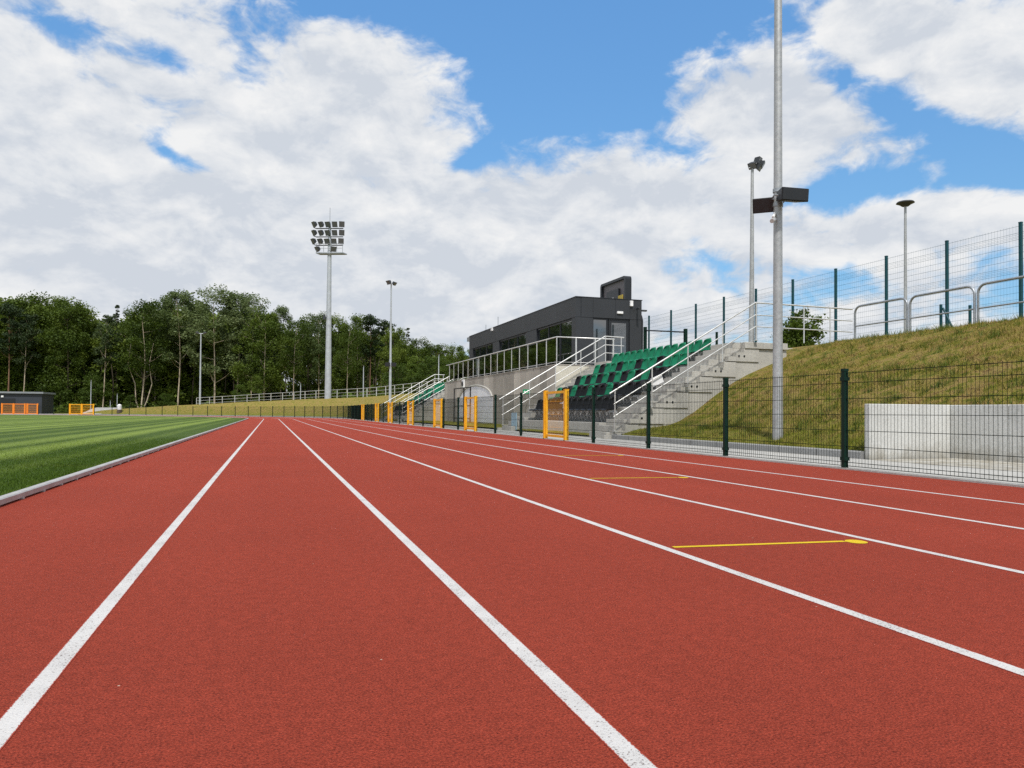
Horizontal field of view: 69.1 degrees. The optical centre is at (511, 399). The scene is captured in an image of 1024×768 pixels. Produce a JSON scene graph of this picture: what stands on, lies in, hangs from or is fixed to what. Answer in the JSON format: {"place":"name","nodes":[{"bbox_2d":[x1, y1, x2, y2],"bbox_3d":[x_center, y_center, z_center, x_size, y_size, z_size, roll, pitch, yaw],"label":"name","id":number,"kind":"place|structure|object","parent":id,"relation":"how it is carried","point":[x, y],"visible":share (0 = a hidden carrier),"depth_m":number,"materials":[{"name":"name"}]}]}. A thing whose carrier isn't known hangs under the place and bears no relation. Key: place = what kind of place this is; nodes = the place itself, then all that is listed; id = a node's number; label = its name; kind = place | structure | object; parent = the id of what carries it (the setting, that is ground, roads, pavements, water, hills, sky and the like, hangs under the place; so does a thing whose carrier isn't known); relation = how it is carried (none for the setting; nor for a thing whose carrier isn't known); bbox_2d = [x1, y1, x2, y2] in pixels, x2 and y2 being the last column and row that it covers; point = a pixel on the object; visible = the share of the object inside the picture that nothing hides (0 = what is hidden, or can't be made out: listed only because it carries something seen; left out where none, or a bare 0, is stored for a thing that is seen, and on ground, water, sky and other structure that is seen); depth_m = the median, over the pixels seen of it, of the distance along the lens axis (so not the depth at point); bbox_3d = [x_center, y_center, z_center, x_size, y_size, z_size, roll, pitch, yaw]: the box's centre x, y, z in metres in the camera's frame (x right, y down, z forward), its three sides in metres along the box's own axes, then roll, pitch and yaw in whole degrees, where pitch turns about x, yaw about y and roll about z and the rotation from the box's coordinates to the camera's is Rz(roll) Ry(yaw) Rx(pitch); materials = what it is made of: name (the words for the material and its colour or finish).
{"place":"outdoors","nodes":[
{"label":"outdoors","id":0,"kind":"place"},
{"bbox_2d":[0,415,245,495],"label":"pitch lawn","id":1,"kind":"structure","parent":0,"point":[25,428],"depth_m":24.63,"materials":[{"name":"green plant"}]},
{"bbox_2d":[94,405,360,419],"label":"fence","id":2,"kind":"object","parent":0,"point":[355,411],"visible":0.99,"depth_m":82.75,"materials":[{"name":"green metal"}]},
{"bbox_2d":[95,415,493,428],"bbox_3d":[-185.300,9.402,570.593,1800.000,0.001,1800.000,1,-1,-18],"label":"ground","id":3,"kind":"structure","parent":0,"point":[436,424],"depth_m":43.08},
{"bbox_2d":[0,391,55,413],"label":"dark shed","id":4,"kind":"structure","parent":3,"relation":"on","point":[9,399],"depth_m":111.40,"materials":[{"name":"metal"}]},
{"bbox_2d":[0,398,14,412],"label":"roller door","id":5,"kind":"structure","parent":4,"relation":"in","point":[8,401],"depth_m":110.61,"materials":[{"name":"metal"}]},
{"bbox_2d":[384,387,444,422],"bbox_3d":[-5.661,0.318,58.981,8.350,2.900,10.150,1,-1,-18],"label":"grandstand","id":6,"kind":"object","parent":3,"relation":"on","point":[440,395],"visible":0.15,"depth_m":53.77,"materials":[{"name":"concrete"}]},
{"bbox_2d":[444,364,594,423],"bbox_3d":[1.697,0.103,42.442,6.570,2.860,21.120,1,-1,-18],"label":"concrete podium","id":7,"kind":"object","parent":3,"relation":"on","point":[501,384],"visible":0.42,"depth_m":36.26,"materials":[{"name":"grey concrete"}]},
{"bbox_2d":[459,385,492,422],"bbox_3d":[-2.211,0.197,43.837,0.100,2.183,7.498,1,-1,-18],"label":"arched door","id":8,"kind":"structure","parent":7,"relation":"attached to","point":[480,391],"depth_m":42.77,"materials":[{"name":"metal"}]},
{"bbox_2d":[459,386,492,422],"bbox_3d":[-2.207,0.219,43.838,0.029,2.140,7.450,1,-1,-18],"label":"door panel","id":9,"kind":"structure","parent":8,"relation":"in","point":[478,391],"depth_m":42.78,"materials":[{"name":"grey metal"}]},
{"bbox_2d":[446,336,614,381],"bbox_3d":[-0.050,-1.944,41.837,2.716,1.186,20.850,1,-1,-18],"label":"terrace railing","id":10,"kind":"object","parent":7,"relation":"on","point":[535,354],"visible":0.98,"depth_m":37.26,"materials":[{"name":"metal"}]},
{"bbox_2d":[467,296,646,377],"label":"pavilion","id":11,"kind":"structure","parent":7,"relation":"on","point":[588,317],"depth_m":35.12,"materials":[{"name":"metal"}]},
{"bbox_2d":[473,343,492,377],"bbox_3d":[-1.885,-2.413,49.318,0.080,2.358,4.900,1,-1,-18],"label":"window","id":12,"kind":"structure","parent":11,"relation":"in","point":[486,349],"depth_m":49.37,"materials":[{"name":"glass"}]},
{"bbox_2d":[500,333,525,372],"bbox_3d":[0.068,-2.503,43.303,0.080,2.358,5.050,1,-1,-18],"label":"window","id":13,"kind":"structure","parent":11,"relation":"in","point":[515,341],"depth_m":43.27,"materials":[{"name":"glass"}]},
{"bbox_2d":[537,319,571,366],"bbox_3d":[2.122,-2.599,36.979,0.080,2.358,4.850,1,-1,-18],"label":"window","id":14,"kind":"structure","parent":11,"relation":"in","point":[564,328],"depth_m":36.18,"materials":[{"name":"glass"}]},
{"bbox_2d":[593,318,628,364],"bbox_3d":[4.616,-2.617,34.803,1.920,2.355,0.070,1,-1,-18],"label":"window","id":15,"kind":"structure","parent":11,"relation":"in","point":[601,326],"depth_m":34.66,"materials":[{"name":"glass"}]},
{"bbox_2d":[600,276,631,298],"bbox_3d":[5.117,-5.139,36.938,0.350,1.600,2.850,1,-1,-18],"label":"scoreboard","id":16,"kind":"object","parent":11,"relation":"on","point":[620,288],"visible":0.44,"depth_m":36.38,"materials":[{"name":"metal"}]},
{"bbox_2d":[610,321,627,360],"bbox_3d":[5.021,-2.577,34.897,0.960,2.265,0.131,1,-1,-18],"label":"glass door","id":17,"kind":"structure","parent":11,"relation":"in","point":[617,328],"depth_m":34.93,"materials":[{"name":"glass"}]},
{"bbox_2d":[497,342,791,438],"bbox_3d":[4.931,-0.174,26.362,8.350,2.900,10.150,1,-1,-18],"label":"grandstand","id":18,"kind":"object","parent":3,"relation":"on","point":[741,359],"visible":0.4,"depth_m":21.55,"materials":[{"name":"concrete"}]},
{"bbox_2d":[499,336,623,424],"bbox_3d":[2.123,-0.852,30.828,5.553,3.773,0.100,1,-1,-18],"label":"stair handrail","id":19,"kind":"object","parent":18,"relation":"attached to","point":[621,345],"visible":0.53,"depth_m":30.85,"materials":[{"name":"metal"}]},
{"bbox_2d":[586,396,604,421],"bbox_3d":[2.636,0.284,23.207,0.488,0.800,0.472,1,-1,-18],"label":"stadium seat","id":20,"kind":"object","parent":18,"relation":"on","point":[599,403],"visible":0.67,"depth_m":23.34,"materials":[{"name":"black plastic"}]},
{"bbox_2d":[595,396,610,421],"bbox_3d":[2.791,0.277,22.731,0.488,0.800,0.472,1,-1,-18],"label":"stadium seat","id":21,"kind":"object","parent":18,"relation":"on","point":[606,403],"visible":0.68,"depth_m":22.86,"materials":[{"name":"black plastic"}]},
{"bbox_2d":[600,396,617,418],"bbox_3d":[2.945,0.270,22.256,0.488,0.800,0.472,1,-1,-18],"label":"stadium seat","id":22,"kind":"object","parent":18,"relation":"on","point":[610,409],"visible":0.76,"depth_m":22.38,"materials":[{"name":"black plastic"}]},
{"bbox_2d":[617,381,634,406],"bbox_3d":[3.555,-0.177,22.986,0.488,0.800,0.472,1,-1,-18],"label":"stadium seat","id":23,"kind":"object","parent":18,"relation":"on","point":[629,390],"visible":0.5,"depth_m":23.12,"materials":[{"name":"black plastic"}]},
{"bbox_2d":[665,353,680,372],"bbox_3d":[5.083,-1.085,23.497,0.488,0.800,0.472,1,-1,-18],"label":"stadium seat","id":24,"kind":"object","parent":18,"relation":"on","point":[676,358],"visible":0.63,"depth_m":23.62,"materials":[{"name":"green plastic"}]},
{"bbox_2d":[609,302,852,430],"bbox_3d":[6.525,-0.983,21.481,8.152,3.774,0.100,1,-1,-18],"label":"stair handrail","id":25,"kind":"object","parent":18,"relation":"attached to","point":[722,323],"visible":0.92,"depth_m":21.31,"materials":[{"name":"metal"}]},
{"bbox_2d":[0,414,1023,767],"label":"running track","id":26,"kind":"structure","parent":0,"point":[290,592],"depth_m":2.57,"materials":[{"name":"red rubber"}]},
{"bbox_2d":[0,414,248,504],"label":"track kerb","id":27,"kind":"structure","parent":26,"relation":"on","point":[21,493],"depth_m":7.68,"materials":[{"name":"concrete"}]},
{"bbox_2d":[0,413,864,458],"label":"kerb strip","id":28,"kind":"object","parent":26,"relation":"on","point":[854,454],"visible":0.49,"depth_m":14.73,"materials":[{"name":"concrete"}]},
{"bbox_2d":[0,0,1023,394],"label":"sky","id":29,"kind":"structure","parent":0,"point":[496,162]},
{"bbox_2d":[51,316,1023,471],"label":"grass bank","id":30,"kind":"structure","parent":0,"point":[929,356],"depth_m":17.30,"materials":[{"name":"green plant"}]},
{"bbox_2d":[0,297,26,389],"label":"broadleaf tree","id":31,"kind":"object","parent":30,"relation":"on","point":[1,324],"visible":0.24,"depth_m":145.53,"materials":[{"name":"green plant"}]},
{"bbox_2d":[0,302,29,390],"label":"pine tree","id":32,"kind":"object","parent":30,"relation":"on","point":[6,312],"visible":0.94,"depth_m":139.62,"materials":[{"name":"green plant"}]},
{"bbox_2d":[10,313,43,391],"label":"pine tree","id":33,"kind":"object","parent":30,"relation":"on","point":[32,332],"visible":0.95,"depth_m":140.62,"materials":[{"name":"green plant"}]},
{"bbox_2d":[0,292,57,392],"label":"broadleaf tree","id":34,"kind":"object","parent":30,"relation":"on","point":[21,303],"visible":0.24,"depth_m":145.69,"materials":[{"name":"green plant"}]},
{"bbox_2d":[1,290,95,391],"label":"broadleaf tree","id":35,"kind":"object","parent":30,"relation":"on","point":[41,312],"visible":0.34,"depth_m":145.37,"materials":[{"name":"green plant"}]},
{"bbox_2d":[49,381,68,411],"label":"bush","id":36,"kind":"object","parent":30,"relation":"on","point":[58,397],"visible":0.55,"depth_m":140.25,"materials":[{"name":"green plant"}]},
{"bbox_2d":[32,299,101,411],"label":"broadleaf tree","id":37,"kind":"object","parent":30,"relation":"on","point":[59,313],"visible":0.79,"depth_m":141.68,"materials":[{"name":"green plant"}]},
{"bbox_2d":[52,302,115,403],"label":"broadleaf tree","id":38,"kind":"object","parent":30,"relation":"on","point":[86,356],"visible":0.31,"depth_m":144.70,"materials":[{"name":"green plant"}]},
{"bbox_2d":[77,374,114,411],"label":"bush","id":39,"kind":"object","parent":30,"relation":"on","point":[94,389],"visible":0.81,"depth_m":137.39,"materials":[{"name":"green plant"}]},
{"bbox_2d":[91,314,122,407],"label":"pine tree","id":40,"kind":"object","parent":30,"relation":"on","point":[107,345],"visible":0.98,"depth_m":136.66,"materials":[{"name":"green plant"}]},
{"bbox_2d":[108,300,174,407],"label":"broadleaf tree","id":41,"kind":"object","parent":30,"relation":"on","point":[147,313],"visible":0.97,"depth_m":135.41,"materials":[{"name":"green plant"}]},
{"bbox_2d":[113,299,193,403],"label":"broadleaf tree","id":42,"kind":"object","parent":30,"relation":"on","point":[144,327],"visible":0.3,"depth_m":143.90,"materials":[{"name":"green plant"}]},
{"bbox_2d":[156,393,177,406],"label":"bush","id":43,"kind":"object","parent":30,"relation":"on","point":[163,396],"visible":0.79,"depth_m":131.59,"materials":[{"name":"green plant"}]},
{"bbox_2d":[151,289,208,404],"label":"broadleaf tree","id":44,"kind":"object","parent":30,"relation":"on","point":[171,297],"visible":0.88,"depth_m":137.39,"materials":[{"name":"green plant"}]},
{"bbox_2d":[156,297,221,403],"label":"broadleaf tree","id":45,"kind":"object","parent":30,"relation":"on","point":[184,380],"visible":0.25,"depth_m":144.31,"materials":[{"name":"green plant"}]},
{"bbox_2d":[179,283,249,403],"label":"broadleaf tree","id":46,"kind":"object","parent":30,"relation":"on","point":[221,294],"visible":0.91,"depth_m":135.72,"materials":[{"name":"green plant"}]},
{"bbox_2d":[0,296,468,412],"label":"woodland","id":47,"kind":"object","parent":30,"relation":"on","point":[125,391],"depth_m":146.82,"materials":[{"name":"green plant"}]},
{"bbox_2d":[53,384,417,412],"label":"undergrowth","id":48,"kind":"object","parent":30,"relation":"on","point":[78,410],"visible":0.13,"depth_m":135.03,"materials":[{"name":"green plant"}]},
{"bbox_2d":[218,291,256,399],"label":"tree","id":49,"kind":"object","parent":30,"relation":"on","point":[222,348],"visible":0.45,"depth_m":140.34,"materials":[{"name":"green plant"}]},
{"bbox_2d":[230,384,248,401],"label":"bush","id":50,"kind":"object","parent":30,"relation":"on","point":[243,395],"visible":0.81,"depth_m":127.75,"materials":[{"name":"green plant"}]},
{"bbox_2d":[224,292,279,396],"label":"tree","id":51,"kind":"object","parent":30,"relation":"on","point":[246,304],"visible":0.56,"depth_m":138.22,"materials":[{"name":"green plant"}]},
{"bbox_2d":[247,374,264,401],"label":"bush","id":52,"kind":"object","parent":30,"relation":"on","point":[257,387],"visible":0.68,"depth_m":129.90,"materials":[{"name":"green plant"}]},
{"bbox_2d":[229,306,299,400],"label":"broadleaf tree","id":53,"kind":"object","parent":30,"relation":"on","point":[277,338],"visible":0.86,"depth_m":134.66,"materials":[{"name":"green plant"}]},
{"bbox_2d":[268,305,296,399],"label":"tree","id":54,"kind":"object","parent":30,"relation":"on","point":[282,311],"visible":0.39,"depth_m":140.01,"materials":[{"name":"green plant"}]},
{"bbox_2d":[276,320,312,399],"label":"broadleaf tree","id":55,"kind":"object","parent":30,"relation":"on","point":[288,339],"visible":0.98,"depth_m":133.43,"materials":[{"name":"green plant"}]},
{"bbox_2d":[286,314,334,399],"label":"broadleaf tree","id":56,"kind":"object","parent":30,"relation":"on","point":[306,381],"visible":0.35,"depth_m":140.77,"materials":[{"name":"green plant"}]},
{"bbox_2d":[301,311,334,397],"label":"poplar tree","id":57,"kind":"object","parent":30,"relation":"on","point":[318,346],"visible":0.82,"depth_m":135.07,"materials":[{"name":"green plant"}]},
{"bbox_2d":[310,221,346,398],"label":"floodlight mast","id":58,"kind":"object","parent":30,"relation":"on","point":[329,241],"visible":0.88,"depth_m":94.78,"materials":[{"name":"metal"}]},
{"bbox_2d":[196,377,463,404],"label":"crest railing","id":59,"kind":"object","parent":30,"relation":"on","point":[347,392],"visible":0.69,"depth_m":94.70,"materials":[{"name":"metal"}]},
{"bbox_2d":[314,312,355,398],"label":"broadleaf tree","id":60,"kind":"object","parent":30,"relation":"on","point":[336,321],"visible":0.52,"depth_m":136.89,"materials":[{"name":"green plant"}]},
{"bbox_2d":[332,323,364,385],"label":"broadleaf tree","id":61,"kind":"object","parent":30,"relation":"on","point":[344,341],"visible":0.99,"depth_m":127.56,"materials":[{"name":"green plant"}]},
{"bbox_2d":[331,313,383,396],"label":"broadleaf tree","id":62,"kind":"object","parent":30,"relation":"on","point":[356,319],"visible":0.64,"depth_m":136.24,"materials":[{"name":"green plant"}]},
{"bbox_2d":[359,314,384,393],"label":"pine tree","id":63,"kind":"object","parent":30,"relation":"on","point":[370,319],"visible":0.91,"depth_m":135.59,"materials":[{"name":"green plant"}]},
{"bbox_2d":[374,319,397,391],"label":"pine tree","id":64,"kind":"object","parent":30,"relation":"on","point":[385,324],"visible":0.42,"depth_m":139.34,"materials":[{"name":"green plant"}]},
{"bbox_2d":[385,280,396,402],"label":"speaker pole","id":65,"kind":"object","parent":30,"relation":"on","point":[390,364],"visible":0.87,"depth_m":77.90,"materials":[{"name":"metal"}]},
{"bbox_2d":[375,326,410,395],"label":"broadleaf tree","id":66,"kind":"object","parent":30,"relation":"on","point":[400,355],"visible":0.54,"depth_m":133.50,"materials":[{"name":"green plant"}]},
{"bbox_2d":[381,362,412,394],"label":"young tree","id":67,"kind":"object","parent":30,"relation":"on","point":[398,369],"visible":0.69,"depth_m":109.55,"materials":[{"name":"green plant"}]},
{"bbox_2d":[402,355,435,393],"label":"young tree","id":68,"kind":"object","parent":30,"relation":"on","point":[410,366],"visible":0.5,"depth_m":107.30,"materials":[{"name":"green plant"}]},
{"bbox_2d":[401,336,437,393],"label":"broadleaf tree","id":69,"kind":"object","parent":30,"relation":"on","point":[413,351],"visible":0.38,"depth_m":133.23,"materials":[{"name":"green plant"}]},
{"bbox_2d":[412,355,448,390],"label":"young tree","id":70,"kind":"object","parent":30,"relation":"on","point":[421,366],"visible":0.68,"depth_m":103.33,"materials":[{"name":"green plant"}]},
{"bbox_2d":[421,343,448,383],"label":"broadleaf tree","id":71,"kind":"object","parent":30,"relation":"on","point":[436,350],"visible":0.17,"depth_m":137.53,"materials":[{"name":"green plant"}]},
{"bbox_2d":[440,342,468,382],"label":"broadleaf tree","id":72,"kind":"object","parent":30,"relation":"on","point":[459,353],"visible":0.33,"depth_m":135.54,"materials":[{"name":"green plant"}]},
{"bbox_2d":[643,327,687,350],"bbox_3d":[7.739,-2.669,37.816,0.140,2.530,4.210,1,-1,-18],"label":"bar barrier","id":73,"kind":"object","parent":30,"relation":"on","point":[684,332],"visible":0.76,"depth_m":38.41,"materials":[{"name":"metal"}]},
{"bbox_2d":[747,156,764,341],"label":"floodlight column","id":74,"kind":"structure","parent":30,"relation":"on","point":[758,163],"depth_m":26.93,"materials":[{"name":"metal"}]},
{"bbox_2d":[772,0,782,439],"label":"steel pole","id":75,"kind":"object","parent":30,"relation":"on","point":[777,299],"visible":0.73,"depth_m":14.45,"materials":[{"name":"silver metal"}]},
{"bbox_2d":[752,197,783,213],"bbox_3d":[5.088,-3.868,14.752,0.625,0.356,0.442,0,-1,22],"label":"loudspeaker","id":76,"kind":"object","parent":75,"relation":"attached to","point":[762,205],"visible":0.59,"depth_m":14.62,"materials":[{"name":"black plastic"}]},
{"bbox_2d":[771,187,808,202],"bbox_3d":[5.330,-3.901,14.333,0.628,0.246,0.490,1,-1,-12],"label":"loudspeaker","id":77,"kind":"object","parent":75,"relation":"attached to","point":[789,194],"visible":1,"depth_m":14.12,"materials":[{"name":"black plastic"}]},
{"bbox_2d":[770,308,828,347],"bbox_3d":[10.193,-2.488,26.494,2.024,1.834,2.050,1,-1,-18],"label":"bush","id":78,"kind":"object","parent":30,"relation":"on","point":[792,338],"visible":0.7,"depth_m":26.08,"materials":[{"name":"green plant"}]},
{"bbox_2d":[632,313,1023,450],"bbox_3d":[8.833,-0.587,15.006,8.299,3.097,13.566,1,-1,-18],"label":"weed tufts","id":79,"kind":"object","parent":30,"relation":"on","point":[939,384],"visible":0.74,"depth_m":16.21,"materials":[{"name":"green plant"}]},
{"bbox_2d":[644,222,1023,350],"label":"tall fence","id":80,"kind":"object","parent":30,"relation":"on","point":[946,262],"visible":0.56,"depth_m":27.09,"materials":[{"name":"green metal"}]},
{"bbox_2d":[854,298,908,338],"bbox_3d":[10.810,-2.235,21.856,0.064,1.330,2.031,1,-1,-18],"label":"barrier hoop","id":81,"kind":"object","parent":30,"relation":"on","point":[907,312],"visible":0.88,"depth_m":21.68,"materials":[{"name":"silver metal"}]},
{"bbox_2d":[896,200,914,331],"bbox_3d":[12.412,-3.945,23.469,0.540,4.630,0.540,1,-1,-18],"label":"disc lamp","id":82,"kind":"object","parent":30,"relation":"on","point":[905,204],"visible":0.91,"depth_m":23.44,"materials":[{"name":"metal"}]},
{"bbox_2d":[909,286,975,330],"bbox_3d":[11.454,-2.265,19.873,0.064,1.330,2.061,1,-1,-18],"label":"barrier hoop","id":83,"kind":"object","parent":30,"relation":"on","point":[952,289],"visible":0.87,"depth_m":19.68,"materials":[{"name":"silver metal"}]},
{"bbox_2d":[865,404,1023,462],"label":"retaining wall","id":84,"kind":"structure","parent":30,"relation":"on","point":[944,424],"depth_m":11.76,"materials":[{"name":"white concrete"}]},
{"bbox_2d":[939,304,971,325],"bbox_3d":[13.359,-2.291,22.427,0.060,1.320,1.060,1,-1,-18],"label":"braced post","id":85,"kind":"object","parent":30,"relation":"on","point":[941,309],"visible":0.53,"depth_m":22.69,"materials":[{"name":"metal"}]},
{"bbox_2d":[977,275,1023,321],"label":"barrier hoop","id":86,"kind":"object","parent":30,"relation":"on","point":[990,282],"visible":0.89,"depth_m":18.46,"materials":[{"name":"silver metal"}]},
{"bbox_2d":[310,417,1023,483],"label":"path","id":87,"kind":"structure","parent":0,"point":[788,456],"depth_m":11.16,"materials":[{"name":"concrete"}]},
{"bbox_2d":[39,414,1023,487],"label":"concrete edging","id":88,"kind":"object","parent":87,"relation":"on","point":[930,476],"visible":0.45,"depth_m":10.34,"materials":[{"name":"grey concrete"}]},
{"bbox_2d":[1,403,25,413],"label":"orange gate","id":89,"kind":"structure","parent":88,"relation":"on","point":[13,408],"depth_m":100.98,"materials":[{"name":"metal"}]},
{"bbox_2d":[69,404,94,414],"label":"yellow gate","id":90,"kind":"structure","parent":88,"relation":"on","point":[81,407],"depth_m":101.18,"materials":[{"name":"yellow metal"}]},
{"bbox_2d":[364,404,374,420],"bbox_3d":[-10.450,0.920,54.583,0.076,1.272,6.540,1,-1,-18],"label":"fence","id":91,"kind":"object","parent":88,"relation":"on","point":[368,413],"visible":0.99,"depth_m":54.67,"materials":[{"name":"green metal"}]},
{"bbox_2d":[379,403,387,421],"bbox_3d":[-8.289,0.820,47.926,0.076,1.272,4.340,1,-1,-18],"label":"fence","id":92,"kind":"object","parent":88,"relation":"on","point":[384,414],"visible":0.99,"depth_m":47.88,"materials":[{"name":"green metal"}]},
{"bbox_2d":[392,402,406,423],"bbox_3d":[-6.320,0.729,41.864,0.076,1.272,5.290,1,-1,-18],"label":"fence","id":93,"kind":"object","parent":88,"relation":"on","point":[398,416],"visible":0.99,"depth_m":41.83,"materials":[{"name":"green metal"}]},
{"bbox_2d":[413,400,432,426],"bbox_3d":[-4.239,0.632,35.456,0.076,1.272,5.075,1,-1,-18],"label":"fence","id":94,"kind":"object","parent":88,"relation":"on","point":[422,405],"visible":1,"depth_m":35.42,"materials":[{"name":"green metal"}]},
{"bbox_2d":[433,398,442,427],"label":"yellow gate","id":95,"kind":"structure","parent":88,"relation":"on","point":[437,411],"depth_m":32.40,"materials":[{"name":"yellow metal"}]},
{"bbox_2d":[442,397,463,429],"bbox_3d":[-2.362,0.545,29.677,0.076,1.272,3.960,1,-1,-18],"label":"fence","id":96,"kind":"object","parent":88,"relation":"on","point":[458,420],"visible":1,"depth_m":29.55,"materials":[{"name":"green metal"}]},
{"bbox_2d":[464,396,477,431],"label":"yellow gate","id":97,"kind":"structure","parent":88,"relation":"on","point":[466,400],"depth_m":27.07,"materials":[{"name":"yellow metal"}]},
{"bbox_2d":[476,393,542,436],"bbox_3d":[-0.201,0.444,23.019,0.076,1.272,6.920,1,-1,-18],"label":"fence","id":98,"kind":"object","parent":88,"relation":"on","point":[508,400],"visible":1,"depth_m":22.86,"materials":[{"name":"green metal"}]},
{"bbox_2d":[543,389,568,439],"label":"yellow gate","id":99,"kind":"structure","parent":88,"relation":"on","point":[565,414],"depth_m":18.86,"materials":[{"name":"yellow metal"}]},
{"bbox_2d":[567,359,1023,482],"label":"fence","id":100,"kind":"object","parent":88,"relation":"on","point":[844,430],"visible":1,"depth_m":10.35,"materials":[{"name":"green metal"}]},
{"bbox_2d":[869,458,1023,471],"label":"paved apron","id":101,"kind":"object","parent":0,"point":[999,465],"visible":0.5,"depth_m":10.79,"materials":[{"name":"concrete"}]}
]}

